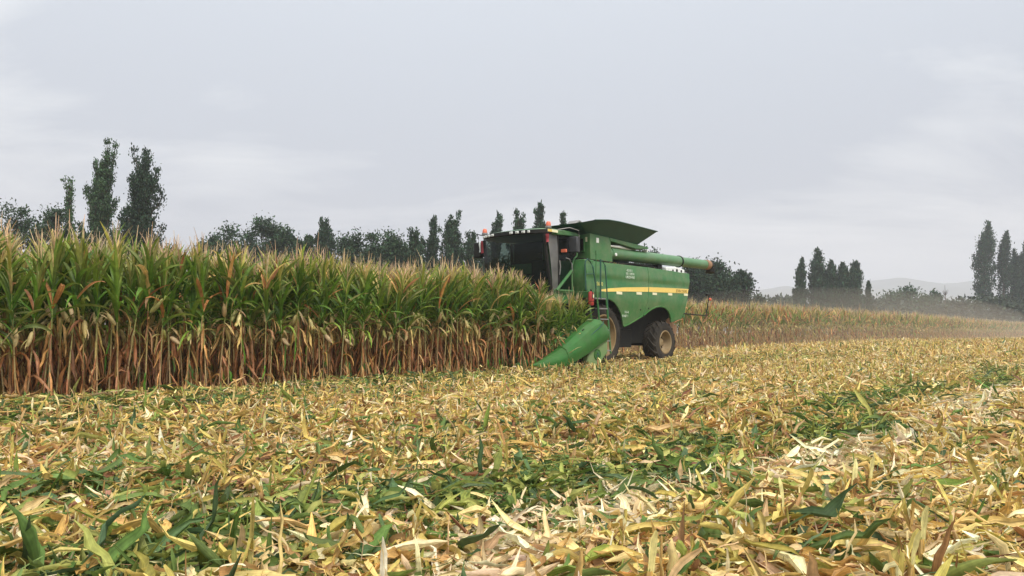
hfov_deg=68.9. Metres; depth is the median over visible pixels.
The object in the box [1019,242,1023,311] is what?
poplar tree
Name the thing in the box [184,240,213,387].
corn plant
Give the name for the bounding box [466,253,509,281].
bush
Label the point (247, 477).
stubble stalk
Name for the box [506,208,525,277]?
broadleaf tree
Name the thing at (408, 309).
corn plant
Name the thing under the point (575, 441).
stubble stalk
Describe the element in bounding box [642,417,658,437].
stubble stalk
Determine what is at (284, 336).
corn plant
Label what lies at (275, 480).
stubble stalk
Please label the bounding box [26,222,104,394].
corn plant
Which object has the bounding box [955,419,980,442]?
stubble stalk
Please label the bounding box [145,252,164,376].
corn plant
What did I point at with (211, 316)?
corn plant
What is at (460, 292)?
corn plant
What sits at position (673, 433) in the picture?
stubble stalk
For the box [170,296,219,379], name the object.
corn plant
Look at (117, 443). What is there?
stubble stalk
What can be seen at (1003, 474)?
stubble stalk
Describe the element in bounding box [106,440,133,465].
stubble stalk
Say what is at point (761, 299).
bush
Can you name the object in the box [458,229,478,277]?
broadleaf tree
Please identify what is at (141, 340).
corn plant
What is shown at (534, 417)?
stubble stalk
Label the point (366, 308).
corn plant
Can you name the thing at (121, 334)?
corn plant
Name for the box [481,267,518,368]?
corn plant
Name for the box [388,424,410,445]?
stubble stalk
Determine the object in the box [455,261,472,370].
corn plant
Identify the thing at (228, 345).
corn plant
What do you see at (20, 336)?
corn plant
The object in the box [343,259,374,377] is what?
corn plant
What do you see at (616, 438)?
stubble stalk
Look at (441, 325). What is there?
corn plant
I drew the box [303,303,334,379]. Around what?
corn plant
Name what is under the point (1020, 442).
stubble stalk
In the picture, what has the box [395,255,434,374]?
corn plant
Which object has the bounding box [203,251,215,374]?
corn plant
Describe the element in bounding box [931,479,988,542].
stubble stalk
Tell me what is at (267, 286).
corn plant
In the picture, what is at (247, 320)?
corn plant
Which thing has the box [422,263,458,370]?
corn plant
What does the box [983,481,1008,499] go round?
stubble stalk
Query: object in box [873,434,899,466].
stubble stalk
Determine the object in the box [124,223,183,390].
corn plant
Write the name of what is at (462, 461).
stubble stalk
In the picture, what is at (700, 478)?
stubble stalk
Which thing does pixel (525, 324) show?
corn plant
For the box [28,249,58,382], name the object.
corn plant
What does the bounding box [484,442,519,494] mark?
stubble stalk
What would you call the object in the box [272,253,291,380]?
corn plant
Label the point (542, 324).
corn plant
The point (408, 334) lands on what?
corn plant
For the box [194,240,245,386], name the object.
corn plant
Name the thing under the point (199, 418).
stubble stalk
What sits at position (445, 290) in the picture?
corn plant
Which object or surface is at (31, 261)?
corn plant
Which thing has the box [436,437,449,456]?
stubble stalk
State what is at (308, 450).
stubble stalk
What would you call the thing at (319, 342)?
corn plant
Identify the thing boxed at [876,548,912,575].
stubble stalk
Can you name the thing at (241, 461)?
stubble stalk
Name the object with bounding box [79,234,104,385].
corn plant
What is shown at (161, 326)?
corn plant
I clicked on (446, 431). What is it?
stubble stalk
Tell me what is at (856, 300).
poplar tree
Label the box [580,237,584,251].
window frame
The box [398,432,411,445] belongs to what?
stubble stalk
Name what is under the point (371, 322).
corn plant
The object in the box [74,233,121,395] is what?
corn plant
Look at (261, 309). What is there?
corn plant
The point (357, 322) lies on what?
corn plant
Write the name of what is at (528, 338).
corn plant
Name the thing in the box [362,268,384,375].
corn plant
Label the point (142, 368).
corn plant
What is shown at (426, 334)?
corn plant
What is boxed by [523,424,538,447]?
stubble stalk
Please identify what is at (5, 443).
stubble stalk
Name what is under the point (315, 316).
corn plant
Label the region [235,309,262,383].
corn plant
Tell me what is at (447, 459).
stubble stalk
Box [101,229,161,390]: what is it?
corn plant
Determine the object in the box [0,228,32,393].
corn plant
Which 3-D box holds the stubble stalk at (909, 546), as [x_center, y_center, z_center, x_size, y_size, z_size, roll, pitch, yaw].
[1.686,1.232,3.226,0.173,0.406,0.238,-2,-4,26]
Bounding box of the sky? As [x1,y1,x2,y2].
[0,0,1023,289]
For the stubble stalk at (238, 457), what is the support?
on the ground
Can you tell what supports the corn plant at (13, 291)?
on the ground
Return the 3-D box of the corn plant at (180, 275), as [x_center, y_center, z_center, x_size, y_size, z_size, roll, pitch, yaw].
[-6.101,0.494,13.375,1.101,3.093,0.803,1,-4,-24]
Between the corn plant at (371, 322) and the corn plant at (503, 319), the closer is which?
the corn plant at (371, 322)
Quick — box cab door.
[548,234,560,292]
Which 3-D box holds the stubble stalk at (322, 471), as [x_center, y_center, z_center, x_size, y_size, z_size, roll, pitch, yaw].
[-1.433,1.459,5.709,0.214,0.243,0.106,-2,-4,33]
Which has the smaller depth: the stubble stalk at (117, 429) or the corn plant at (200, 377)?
the stubble stalk at (117, 429)
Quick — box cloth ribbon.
[479,241,483,252]
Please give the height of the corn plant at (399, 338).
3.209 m
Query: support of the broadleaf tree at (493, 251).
on the ground
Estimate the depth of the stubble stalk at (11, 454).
5.80 m
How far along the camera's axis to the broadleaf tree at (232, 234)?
80.48 m
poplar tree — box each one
[74,137,119,247]
[97,142,175,264]
[792,256,808,335]
[807,246,829,328]
[823,259,841,334]
[834,261,854,335]
[848,259,865,335]
[863,280,873,332]
[969,219,1001,333]
[993,230,1015,333]
[1008,247,1023,321]
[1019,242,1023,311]
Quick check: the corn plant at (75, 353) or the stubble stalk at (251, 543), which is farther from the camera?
the corn plant at (75, 353)
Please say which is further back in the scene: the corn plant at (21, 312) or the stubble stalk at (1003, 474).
the corn plant at (21, 312)
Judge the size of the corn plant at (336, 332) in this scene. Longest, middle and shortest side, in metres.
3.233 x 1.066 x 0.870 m
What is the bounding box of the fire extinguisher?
[588,289,593,305]
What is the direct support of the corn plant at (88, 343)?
on the ground
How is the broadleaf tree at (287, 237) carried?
on the ground
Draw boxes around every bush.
[100,221,145,332]
[314,231,345,263]
[358,235,407,269]
[405,238,443,268]
[458,240,483,275]
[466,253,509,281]
[748,291,768,335]
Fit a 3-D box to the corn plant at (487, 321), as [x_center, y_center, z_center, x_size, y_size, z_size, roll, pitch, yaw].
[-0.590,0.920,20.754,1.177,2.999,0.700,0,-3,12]
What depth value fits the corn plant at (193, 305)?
13.30 m
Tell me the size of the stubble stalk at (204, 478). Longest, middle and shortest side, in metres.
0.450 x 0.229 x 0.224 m
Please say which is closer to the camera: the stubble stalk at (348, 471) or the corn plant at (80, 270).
the stubble stalk at (348, 471)
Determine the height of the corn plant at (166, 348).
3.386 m
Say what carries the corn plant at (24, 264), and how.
on the ground
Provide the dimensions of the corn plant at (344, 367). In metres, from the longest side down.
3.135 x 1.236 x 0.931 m
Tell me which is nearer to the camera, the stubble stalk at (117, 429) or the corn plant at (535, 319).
the stubble stalk at (117, 429)
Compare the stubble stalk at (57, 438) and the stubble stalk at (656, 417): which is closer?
the stubble stalk at (57, 438)
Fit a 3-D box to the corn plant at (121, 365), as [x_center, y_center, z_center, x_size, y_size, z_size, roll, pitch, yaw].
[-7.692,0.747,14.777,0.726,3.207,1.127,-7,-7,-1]
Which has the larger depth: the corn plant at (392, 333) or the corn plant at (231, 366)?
the corn plant at (392, 333)
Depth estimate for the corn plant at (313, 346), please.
15.82 m
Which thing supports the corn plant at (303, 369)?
on the ground
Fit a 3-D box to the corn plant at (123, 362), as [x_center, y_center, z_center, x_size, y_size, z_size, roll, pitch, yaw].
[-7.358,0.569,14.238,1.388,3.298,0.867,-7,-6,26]
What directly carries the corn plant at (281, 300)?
on the ground
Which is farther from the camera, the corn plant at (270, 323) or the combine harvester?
the combine harvester
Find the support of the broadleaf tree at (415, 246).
on the ground
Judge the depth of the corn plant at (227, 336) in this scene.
14.31 m
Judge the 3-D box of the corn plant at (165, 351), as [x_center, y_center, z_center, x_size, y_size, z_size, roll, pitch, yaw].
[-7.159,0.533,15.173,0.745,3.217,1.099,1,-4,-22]
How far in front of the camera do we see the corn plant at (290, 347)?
15.48 m
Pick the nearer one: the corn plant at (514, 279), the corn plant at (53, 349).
the corn plant at (53, 349)
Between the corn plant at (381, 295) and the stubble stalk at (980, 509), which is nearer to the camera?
the stubble stalk at (980, 509)
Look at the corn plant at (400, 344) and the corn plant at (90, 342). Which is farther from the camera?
the corn plant at (400, 344)
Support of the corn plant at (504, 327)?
on the ground
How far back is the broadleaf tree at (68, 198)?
57.32 m
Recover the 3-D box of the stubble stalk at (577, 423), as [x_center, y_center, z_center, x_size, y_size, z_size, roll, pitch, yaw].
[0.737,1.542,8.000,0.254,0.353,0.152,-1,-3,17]
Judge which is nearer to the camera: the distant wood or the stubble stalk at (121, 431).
the stubble stalk at (121, 431)
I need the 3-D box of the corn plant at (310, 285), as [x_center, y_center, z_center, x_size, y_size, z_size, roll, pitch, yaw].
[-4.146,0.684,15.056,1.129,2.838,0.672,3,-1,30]
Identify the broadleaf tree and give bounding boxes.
[0,197,39,256]
[22,202,76,326]
[60,175,76,245]
[194,232,226,258]
[205,220,261,261]
[242,213,289,268]
[273,223,301,263]
[289,233,316,262]
[312,216,334,261]
[334,227,368,267]
[351,230,386,266]
[366,226,407,272]
[400,226,426,274]
[422,214,441,274]
[434,210,465,271]
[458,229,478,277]
[479,211,506,282]
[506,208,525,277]
[532,199,545,227]
[559,211,566,224]
[630,243,659,264]
[677,267,723,332]
[683,252,755,331]
[729,268,760,330]
[874,282,937,333]
[915,288,944,314]
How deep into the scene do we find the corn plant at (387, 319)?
18.75 m
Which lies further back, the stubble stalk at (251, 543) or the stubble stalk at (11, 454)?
the stubble stalk at (11, 454)
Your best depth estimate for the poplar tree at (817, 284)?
134.63 m
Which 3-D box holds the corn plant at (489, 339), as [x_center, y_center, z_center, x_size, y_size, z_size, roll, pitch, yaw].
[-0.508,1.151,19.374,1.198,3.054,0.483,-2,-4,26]
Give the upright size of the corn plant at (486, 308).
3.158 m
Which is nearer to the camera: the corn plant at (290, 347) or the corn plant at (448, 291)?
the corn plant at (290, 347)
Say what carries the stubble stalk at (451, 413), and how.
on the ground
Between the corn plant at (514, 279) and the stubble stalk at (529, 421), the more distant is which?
the corn plant at (514, 279)
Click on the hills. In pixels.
(954, 290)
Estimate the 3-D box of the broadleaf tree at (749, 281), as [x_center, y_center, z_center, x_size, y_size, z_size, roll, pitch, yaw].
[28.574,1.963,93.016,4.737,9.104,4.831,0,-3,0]
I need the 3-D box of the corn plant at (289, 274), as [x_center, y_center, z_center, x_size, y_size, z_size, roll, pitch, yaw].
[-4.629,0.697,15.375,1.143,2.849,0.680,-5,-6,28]
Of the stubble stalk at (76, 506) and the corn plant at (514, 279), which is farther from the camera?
the corn plant at (514, 279)
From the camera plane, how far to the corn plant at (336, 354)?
16.88 m
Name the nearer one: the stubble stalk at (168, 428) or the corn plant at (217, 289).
the stubble stalk at (168, 428)
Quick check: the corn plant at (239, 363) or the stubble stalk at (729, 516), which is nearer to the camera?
the stubble stalk at (729, 516)
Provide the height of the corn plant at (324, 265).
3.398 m
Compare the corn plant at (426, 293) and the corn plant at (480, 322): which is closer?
the corn plant at (426, 293)
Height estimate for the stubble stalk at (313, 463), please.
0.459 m
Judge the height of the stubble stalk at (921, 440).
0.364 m
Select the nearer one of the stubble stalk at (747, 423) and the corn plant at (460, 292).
the stubble stalk at (747, 423)
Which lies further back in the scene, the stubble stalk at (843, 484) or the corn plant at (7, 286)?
the corn plant at (7, 286)
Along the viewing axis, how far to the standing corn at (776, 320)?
52.68 m
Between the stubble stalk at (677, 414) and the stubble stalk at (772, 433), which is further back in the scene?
the stubble stalk at (677, 414)
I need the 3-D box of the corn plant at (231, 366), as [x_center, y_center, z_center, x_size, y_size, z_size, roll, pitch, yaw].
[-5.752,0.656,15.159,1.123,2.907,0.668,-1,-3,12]
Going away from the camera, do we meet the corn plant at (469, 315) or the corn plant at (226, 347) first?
the corn plant at (226, 347)
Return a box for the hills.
[674,278,1012,330]
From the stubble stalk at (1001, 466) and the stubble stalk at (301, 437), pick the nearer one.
the stubble stalk at (1001, 466)
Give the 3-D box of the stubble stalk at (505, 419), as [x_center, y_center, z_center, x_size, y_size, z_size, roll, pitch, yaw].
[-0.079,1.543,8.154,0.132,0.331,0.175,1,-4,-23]
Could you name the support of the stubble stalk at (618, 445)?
on the ground
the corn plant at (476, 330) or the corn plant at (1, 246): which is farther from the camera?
the corn plant at (476, 330)
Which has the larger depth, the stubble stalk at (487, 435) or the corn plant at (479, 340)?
the corn plant at (479, 340)
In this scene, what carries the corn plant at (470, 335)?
on the ground
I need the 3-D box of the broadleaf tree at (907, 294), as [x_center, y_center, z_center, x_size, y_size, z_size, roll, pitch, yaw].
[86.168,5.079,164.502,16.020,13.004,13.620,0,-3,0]
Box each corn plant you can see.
[0,211,28,394]
[0,219,53,396]
[0,223,44,379]
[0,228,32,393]
[0,229,18,270]
[0,229,37,353]
[0,232,31,390]
[0,235,32,395]
[0,240,31,392]
[0,252,29,384]
[0,262,26,329]
[0,272,24,395]
[2,234,54,394]
[6,237,47,394]
[14,223,71,393]
[14,228,76,393]
[14,241,36,390]
[14,242,87,393]
[16,236,56,394]
[17,234,48,393]
[22,320,56,392]
[24,223,89,397]
[25,230,88,393]
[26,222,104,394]
[28,217,110,397]
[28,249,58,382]
[29,251,55,388]
[41,216,106,396]
[45,297,66,392]
[46,209,91,395]
[48,249,109,392]
[50,219,105,395]
[63,307,73,372]
[64,266,109,392]
[67,247,95,391]
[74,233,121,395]
[77,244,107,390]
[78,220,140,391]
[79,228,123,393]
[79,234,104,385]
[82,227,124,393]
[89,225,130,393]
[89,247,111,393]
[92,229,117,389]
[98,229,173,390]
[99,299,113,388]
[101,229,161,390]
[101,253,160,390]
[101,258,139,383]
[101,287,135,385]
[102,241,114,386]
[104,245,138,384]
[107,242,135,388]
[108,246,168,390]
[114,263,149,388]
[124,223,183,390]
[126,232,179,387]
[127,273,152,393]
[129,288,138,388]
[132,238,189,382]
[134,245,149,388]
[137,247,150,384]
[138,234,196,389]
[138,242,207,390]
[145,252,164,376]
[146,241,196,388]
[148,248,164,386]
[149,239,182,391]
[151,244,211,385]
[153,244,186,394]
[154,236,211,393]
[155,237,214,388]
[157,238,175,383]
[164,244,186,389]
[167,239,202,385]
[167,245,190,386]
[170,241,215,388]
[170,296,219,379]
[172,302,187,377]
[173,245,227,386]
[173,288,217,365]
[174,229,225,385]
[176,244,228,389]
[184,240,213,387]
[186,241,229,386]
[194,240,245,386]
[196,263,230,384]
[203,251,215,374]
[204,252,261,386]
[204,257,218,383]
[205,245,255,388]
[206,248,256,387]
[206,250,239,381]
[208,243,232,385]
[208,313,243,383]
[210,240,238,385]
[210,244,263,380]
[213,245,258,385]
[214,249,255,386]
[216,239,264,387]
[220,249,259,385]
[224,254,238,386]
[229,247,264,384]
[229,308,260,382]
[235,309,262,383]
[236,255,264,384]
[240,252,277,378]
[243,249,278,380]
[244,252,264,384]
[250,242,300,384]
[251,245,292,385]
[251,251,290,382]
[252,253,293,382]
[253,256,296,382]
[254,257,276,384]
[261,255,305,381]
[262,252,307,382]
[265,258,289,368]
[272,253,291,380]
[276,237,321,380]
[276,263,291,375]
[276,295,310,376]
[277,245,321,381]
[277,252,307,382]
[278,252,325,380]
[279,243,304,381]
[286,248,341,379]
[289,253,332,379]
[289,258,307,380]
[290,250,326,378]
[301,261,321,379]
[303,232,334,379]
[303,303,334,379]
[303,304,337,376]
[304,250,327,370]
[304,255,327,378]
[306,248,354,381]
[313,264,351,380]
[314,254,349,380]
[315,250,347,378]
[316,262,352,374]
[316,302,347,378]
[320,297,359,377]
[323,253,372,377]
[323,260,352,375]
[325,249,371,381]
[327,260,373,380]
[328,316,334,373]
[331,267,351,378]
[334,255,364,374]
[336,258,390,375]
[338,255,391,380]
[338,257,379,375]
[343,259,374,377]
[344,295,360,374]
[352,258,363,374]
[352,258,381,373]
[354,259,379,374]
[355,256,403,376]
[355,261,377,376]
[356,260,394,374]
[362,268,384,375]
[369,264,396,373]
[369,265,398,374]
[370,263,387,374]
[370,267,396,378]
[376,261,398,368]
[377,263,418,375]
[378,260,422,370]
[381,263,426,377]
[382,264,425,376]
[383,258,412,375]
[387,263,428,376]
[387,266,406,374]
[388,263,408,370]
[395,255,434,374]
[396,266,411,370]
[396,268,405,373]
[399,255,442,377]
[400,269,428,370]
[404,266,443,373]
[408,261,428,369]
[408,262,435,374]
[408,272,446,372]
[410,260,426,372]
[415,266,435,373]
[416,257,455,372]
[416,258,459,373]
[416,264,446,366]
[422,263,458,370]
[425,265,453,375]
[425,278,448,360]
[426,258,462,366]
[426,270,447,369]
[427,256,477,375]
[427,261,467,372]
[429,264,452,371]
[431,300,453,367]
[433,260,480,371]
[437,301,458,364]
[445,261,481,371]
[452,273,467,372]
[454,267,483,372]
[454,271,499,370]
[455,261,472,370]
[455,281,486,371]
[456,264,479,371]
[458,260,496,372]
[460,269,489,371]
[463,267,470,364]
[467,260,490,370]
[467,261,494,371]
[468,273,495,369]
[470,265,499,368]
[474,269,510,370]
[477,276,510,371]
[478,268,508,369]
[478,271,505,368]
[480,262,517,372]
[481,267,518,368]
[482,266,510,365]
[483,268,521,368]
[493,280,510,370]
[498,304,524,366]
[501,267,525,371]
[503,275,534,362]
[503,275,541,368]
[503,278,535,369]
[506,274,531,362]
[507,268,533,370]
[513,271,533,369]
[521,284,539,362]
[523,290,548,366]
[525,273,555,368]
[527,287,548,357]
[529,279,558,357]
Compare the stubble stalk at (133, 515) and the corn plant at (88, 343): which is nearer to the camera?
the stubble stalk at (133, 515)
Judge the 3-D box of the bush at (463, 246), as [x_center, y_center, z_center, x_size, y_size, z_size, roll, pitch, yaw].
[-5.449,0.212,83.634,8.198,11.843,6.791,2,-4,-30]
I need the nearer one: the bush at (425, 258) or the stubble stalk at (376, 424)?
the stubble stalk at (376, 424)
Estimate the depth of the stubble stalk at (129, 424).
7.61 m
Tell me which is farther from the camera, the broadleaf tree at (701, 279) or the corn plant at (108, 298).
the broadleaf tree at (701, 279)
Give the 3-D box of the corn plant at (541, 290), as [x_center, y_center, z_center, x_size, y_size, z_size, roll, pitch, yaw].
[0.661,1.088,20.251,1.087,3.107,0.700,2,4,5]
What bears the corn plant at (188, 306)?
on the ground
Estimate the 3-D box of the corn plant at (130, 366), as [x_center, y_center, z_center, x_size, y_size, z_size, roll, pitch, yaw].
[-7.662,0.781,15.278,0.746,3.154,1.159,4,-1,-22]
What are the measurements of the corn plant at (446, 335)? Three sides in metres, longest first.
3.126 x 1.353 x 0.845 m
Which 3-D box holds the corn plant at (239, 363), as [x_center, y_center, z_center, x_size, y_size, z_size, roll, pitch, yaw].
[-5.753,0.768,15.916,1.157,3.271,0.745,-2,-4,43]
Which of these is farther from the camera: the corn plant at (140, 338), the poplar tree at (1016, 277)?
the poplar tree at (1016, 277)
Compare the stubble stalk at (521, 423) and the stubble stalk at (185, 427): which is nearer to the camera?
the stubble stalk at (185, 427)
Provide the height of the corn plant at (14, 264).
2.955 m
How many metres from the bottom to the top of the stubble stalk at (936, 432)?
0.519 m
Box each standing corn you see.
[0,242,594,391]
[618,296,1023,352]
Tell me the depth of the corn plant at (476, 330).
18.63 m
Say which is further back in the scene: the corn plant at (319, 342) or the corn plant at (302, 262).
the corn plant at (319, 342)
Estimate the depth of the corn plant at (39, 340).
12.60 m
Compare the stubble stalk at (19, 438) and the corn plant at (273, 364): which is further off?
the corn plant at (273, 364)
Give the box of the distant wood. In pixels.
[765,292,1023,335]
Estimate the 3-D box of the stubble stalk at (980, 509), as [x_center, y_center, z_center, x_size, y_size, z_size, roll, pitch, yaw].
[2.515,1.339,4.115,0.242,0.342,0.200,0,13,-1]
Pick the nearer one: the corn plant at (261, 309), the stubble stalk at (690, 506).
the stubble stalk at (690, 506)
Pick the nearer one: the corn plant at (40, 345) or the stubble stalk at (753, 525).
the stubble stalk at (753, 525)
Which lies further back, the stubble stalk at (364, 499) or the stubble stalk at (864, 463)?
the stubble stalk at (864, 463)
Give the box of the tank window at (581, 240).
[580,239,582,250]
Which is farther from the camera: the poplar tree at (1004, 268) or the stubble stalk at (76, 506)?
the poplar tree at (1004, 268)
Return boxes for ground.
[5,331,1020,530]
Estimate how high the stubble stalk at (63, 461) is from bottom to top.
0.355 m
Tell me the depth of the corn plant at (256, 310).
14.74 m
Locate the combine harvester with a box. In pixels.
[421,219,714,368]
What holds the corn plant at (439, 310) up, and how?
on the ground
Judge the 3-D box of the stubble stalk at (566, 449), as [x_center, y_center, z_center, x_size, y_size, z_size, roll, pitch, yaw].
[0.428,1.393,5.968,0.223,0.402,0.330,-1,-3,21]
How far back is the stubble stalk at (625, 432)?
7.52 m
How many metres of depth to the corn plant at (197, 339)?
14.05 m
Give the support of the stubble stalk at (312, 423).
on the ground
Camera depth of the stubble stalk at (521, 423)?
8.19 m
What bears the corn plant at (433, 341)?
on the ground
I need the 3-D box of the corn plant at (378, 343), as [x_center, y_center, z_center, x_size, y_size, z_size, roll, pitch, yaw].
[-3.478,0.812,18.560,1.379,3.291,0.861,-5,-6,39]
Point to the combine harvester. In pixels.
(644, 305)
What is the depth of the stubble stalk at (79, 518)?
3.83 m
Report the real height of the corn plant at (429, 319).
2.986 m
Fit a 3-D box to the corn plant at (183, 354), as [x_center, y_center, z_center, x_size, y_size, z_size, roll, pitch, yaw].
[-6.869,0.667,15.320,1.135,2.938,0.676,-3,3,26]
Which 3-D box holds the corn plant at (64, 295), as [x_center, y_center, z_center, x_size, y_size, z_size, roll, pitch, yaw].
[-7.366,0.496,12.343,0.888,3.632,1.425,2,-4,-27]
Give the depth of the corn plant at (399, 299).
16.42 m
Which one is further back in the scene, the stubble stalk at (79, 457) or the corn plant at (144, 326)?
the corn plant at (144, 326)
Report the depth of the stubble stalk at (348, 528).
3.34 m
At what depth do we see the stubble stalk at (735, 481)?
4.82 m
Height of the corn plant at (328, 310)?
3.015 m
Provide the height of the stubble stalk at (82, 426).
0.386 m
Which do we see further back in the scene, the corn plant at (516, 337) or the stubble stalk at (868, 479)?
the corn plant at (516, 337)
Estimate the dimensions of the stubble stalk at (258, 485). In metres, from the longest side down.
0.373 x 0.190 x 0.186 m
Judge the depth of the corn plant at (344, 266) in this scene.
16.02 m
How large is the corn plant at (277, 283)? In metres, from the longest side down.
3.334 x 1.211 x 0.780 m
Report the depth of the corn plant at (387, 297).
17.15 m
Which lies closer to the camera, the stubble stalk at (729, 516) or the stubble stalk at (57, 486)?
the stubble stalk at (729, 516)
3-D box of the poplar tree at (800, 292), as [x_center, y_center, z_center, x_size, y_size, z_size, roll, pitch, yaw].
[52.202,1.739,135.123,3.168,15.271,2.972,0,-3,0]
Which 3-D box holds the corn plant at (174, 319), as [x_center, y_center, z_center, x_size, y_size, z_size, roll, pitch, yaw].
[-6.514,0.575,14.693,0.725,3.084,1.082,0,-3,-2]
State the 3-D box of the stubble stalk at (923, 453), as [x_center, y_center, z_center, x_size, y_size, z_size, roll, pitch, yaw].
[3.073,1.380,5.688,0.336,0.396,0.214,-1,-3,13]
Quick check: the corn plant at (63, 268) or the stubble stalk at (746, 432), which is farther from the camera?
the corn plant at (63, 268)
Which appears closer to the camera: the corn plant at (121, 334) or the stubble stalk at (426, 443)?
the stubble stalk at (426, 443)
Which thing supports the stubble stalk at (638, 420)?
on the ground
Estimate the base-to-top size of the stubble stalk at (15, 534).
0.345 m
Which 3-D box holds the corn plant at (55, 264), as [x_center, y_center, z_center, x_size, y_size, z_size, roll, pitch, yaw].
[-7.009,0.491,11.750,1.337,3.405,0.892,-2,-5,30]
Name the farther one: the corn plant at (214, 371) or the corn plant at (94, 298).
the corn plant at (214, 371)
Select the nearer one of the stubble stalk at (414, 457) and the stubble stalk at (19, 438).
the stubble stalk at (414, 457)
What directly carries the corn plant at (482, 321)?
on the ground
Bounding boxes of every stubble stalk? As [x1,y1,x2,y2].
[0,434,27,469]
[0,448,8,466]
[0,468,13,487]
[0,523,22,559]
[3,433,10,448]
[5,431,26,446]
[5,437,32,459]
[18,424,51,446]
[35,454,50,467]
[40,480,64,503]
[49,495,84,525]
[50,421,65,445]
[51,452,87,471]
[53,448,85,461]
[61,422,92,439]
[64,505,95,541]
[66,457,90,491]
[79,436,92,443]
[82,485,117,509]
[89,416,105,440]
[100,470,144,492]
[103,421,132,444]
[103,436,129,464]
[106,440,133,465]
[107,408,131,435]
[108,424,127,436]
[117,508,150,533]
[134,476,166,512]
[150,437,185,477]
[156,438,175,461]
[163,550,186,575]
[165,418,182,441]
[173,408,193,452]
[180,433,200,447]
[185,457,228,503]
[190,485,219,526]
[191,414,208,438]
[203,447,224,459]
[210,446,247,469]
[212,428,232,453]
[216,449,239,493]
[227,435,240,447]
[234,433,259,451]
[235,451,253,471]
[235,497,277,571]
[236,424,265,450]
[239,460,258,494]
[244,473,271,503]
[248,407,257,429]
[253,411,267,440]
[260,455,288,485]
[268,420,287,441]
[268,442,290,465]
[279,444,297,452]
[283,442,320,459]
[296,413,316,437]
[299,430,307,441]
[301,442,331,481]
[306,418,321,436]
[310,426,323,445]
[319,464,330,473]
[324,420,338,447]
[333,434,359,463]
[333,514,363,573]
[338,481,376,522]
[340,455,356,480]
[350,537,363,559]
[360,416,381,447]
[363,442,384,472]
[365,513,406,552]
[368,419,378,433]
[370,414,388,435]
[375,441,384,467]
[378,439,407,491]
[385,419,401,435]
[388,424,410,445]
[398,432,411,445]
[401,501,435,566]
[404,439,426,465]
[411,457,449,476]
[414,409,430,434]
[420,436,431,457]
[429,416,447,442]
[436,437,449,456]
[437,399,460,423]
[438,427,451,441]
[443,453,457,478]
[451,424,470,452]
[451,452,471,465]
[483,428,496,445]
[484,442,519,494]
[491,434,516,460]
[499,414,508,430]
[511,420,523,439]
[514,419,529,429]
[521,408,543,426]
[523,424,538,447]
[525,398,535,430]
[528,402,551,424]
[529,431,544,455]
[543,421,567,437]
[546,421,565,439]
[547,441,559,454]
[551,436,583,465]
[565,435,584,449]
[569,416,589,430]
[584,423,599,444]
[587,441,604,466]
[594,432,606,449]
[602,530,657,575]
[610,438,637,464]
[610,509,629,544]
[612,424,629,444]
[617,422,634,435]
[626,536,702,575]
[630,415,643,436]
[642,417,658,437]
[650,402,664,424]
[652,408,663,425]
[661,420,674,444]
[672,408,685,423]
[677,490,715,527]
[686,536,711,575]
[695,469,725,505]
[700,509,752,547]
[704,471,740,497]
[721,511,739,524]
[724,404,736,436]
[728,421,754,456]
[731,506,772,547]
[736,411,751,458]
[738,426,753,447]
[741,417,751,428]
[764,418,785,446]
[775,416,789,441]
[777,468,827,525]
[778,477,801,534]
[783,417,804,441]
[835,470,851,501]
[842,462,857,492]
[850,456,891,495]
[850,459,886,503]
[858,459,876,496]
[872,530,920,575]
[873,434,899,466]
[875,458,900,488]
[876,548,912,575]
[877,458,913,482]
[878,505,952,574]
[880,528,918,575]
[895,495,934,552]
[896,444,938,466]
[901,498,934,548]
[912,431,945,457]
[918,431,931,448]
[926,415,946,457]
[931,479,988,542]
[951,433,971,450]
[954,498,994,523]
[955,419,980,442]
[955,450,1002,515]
[960,426,976,434]
[971,478,1001,509]
[983,446,1002,473]
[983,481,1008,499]
[985,430,1022,466]
[985,471,1020,511]
[994,459,1013,479]
[995,440,1022,459]
[1000,427,1023,476]
[1000,469,1020,481]
[1013,433,1023,456]
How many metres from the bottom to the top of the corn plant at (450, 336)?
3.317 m
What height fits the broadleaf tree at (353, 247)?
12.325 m
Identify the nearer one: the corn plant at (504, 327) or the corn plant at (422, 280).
the corn plant at (422, 280)
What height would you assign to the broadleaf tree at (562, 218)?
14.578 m
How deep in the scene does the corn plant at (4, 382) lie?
11.63 m
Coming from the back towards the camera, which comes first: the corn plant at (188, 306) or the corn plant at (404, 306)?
the corn plant at (404, 306)
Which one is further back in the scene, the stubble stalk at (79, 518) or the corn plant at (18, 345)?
the corn plant at (18, 345)
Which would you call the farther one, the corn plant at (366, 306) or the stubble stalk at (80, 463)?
the corn plant at (366, 306)
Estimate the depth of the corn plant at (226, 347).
16.24 m
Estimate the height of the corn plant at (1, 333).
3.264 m
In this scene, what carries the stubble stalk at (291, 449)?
on the ground
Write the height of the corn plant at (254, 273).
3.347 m
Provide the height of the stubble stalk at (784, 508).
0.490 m
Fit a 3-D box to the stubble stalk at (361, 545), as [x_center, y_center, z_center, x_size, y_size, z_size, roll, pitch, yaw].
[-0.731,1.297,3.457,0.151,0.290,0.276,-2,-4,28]
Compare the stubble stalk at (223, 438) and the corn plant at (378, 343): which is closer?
the stubble stalk at (223, 438)
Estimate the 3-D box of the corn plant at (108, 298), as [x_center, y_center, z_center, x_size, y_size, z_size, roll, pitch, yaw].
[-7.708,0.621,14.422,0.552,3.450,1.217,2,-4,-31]
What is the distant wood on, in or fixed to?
on the ground
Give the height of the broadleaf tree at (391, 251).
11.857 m
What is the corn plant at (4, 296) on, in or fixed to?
on the ground

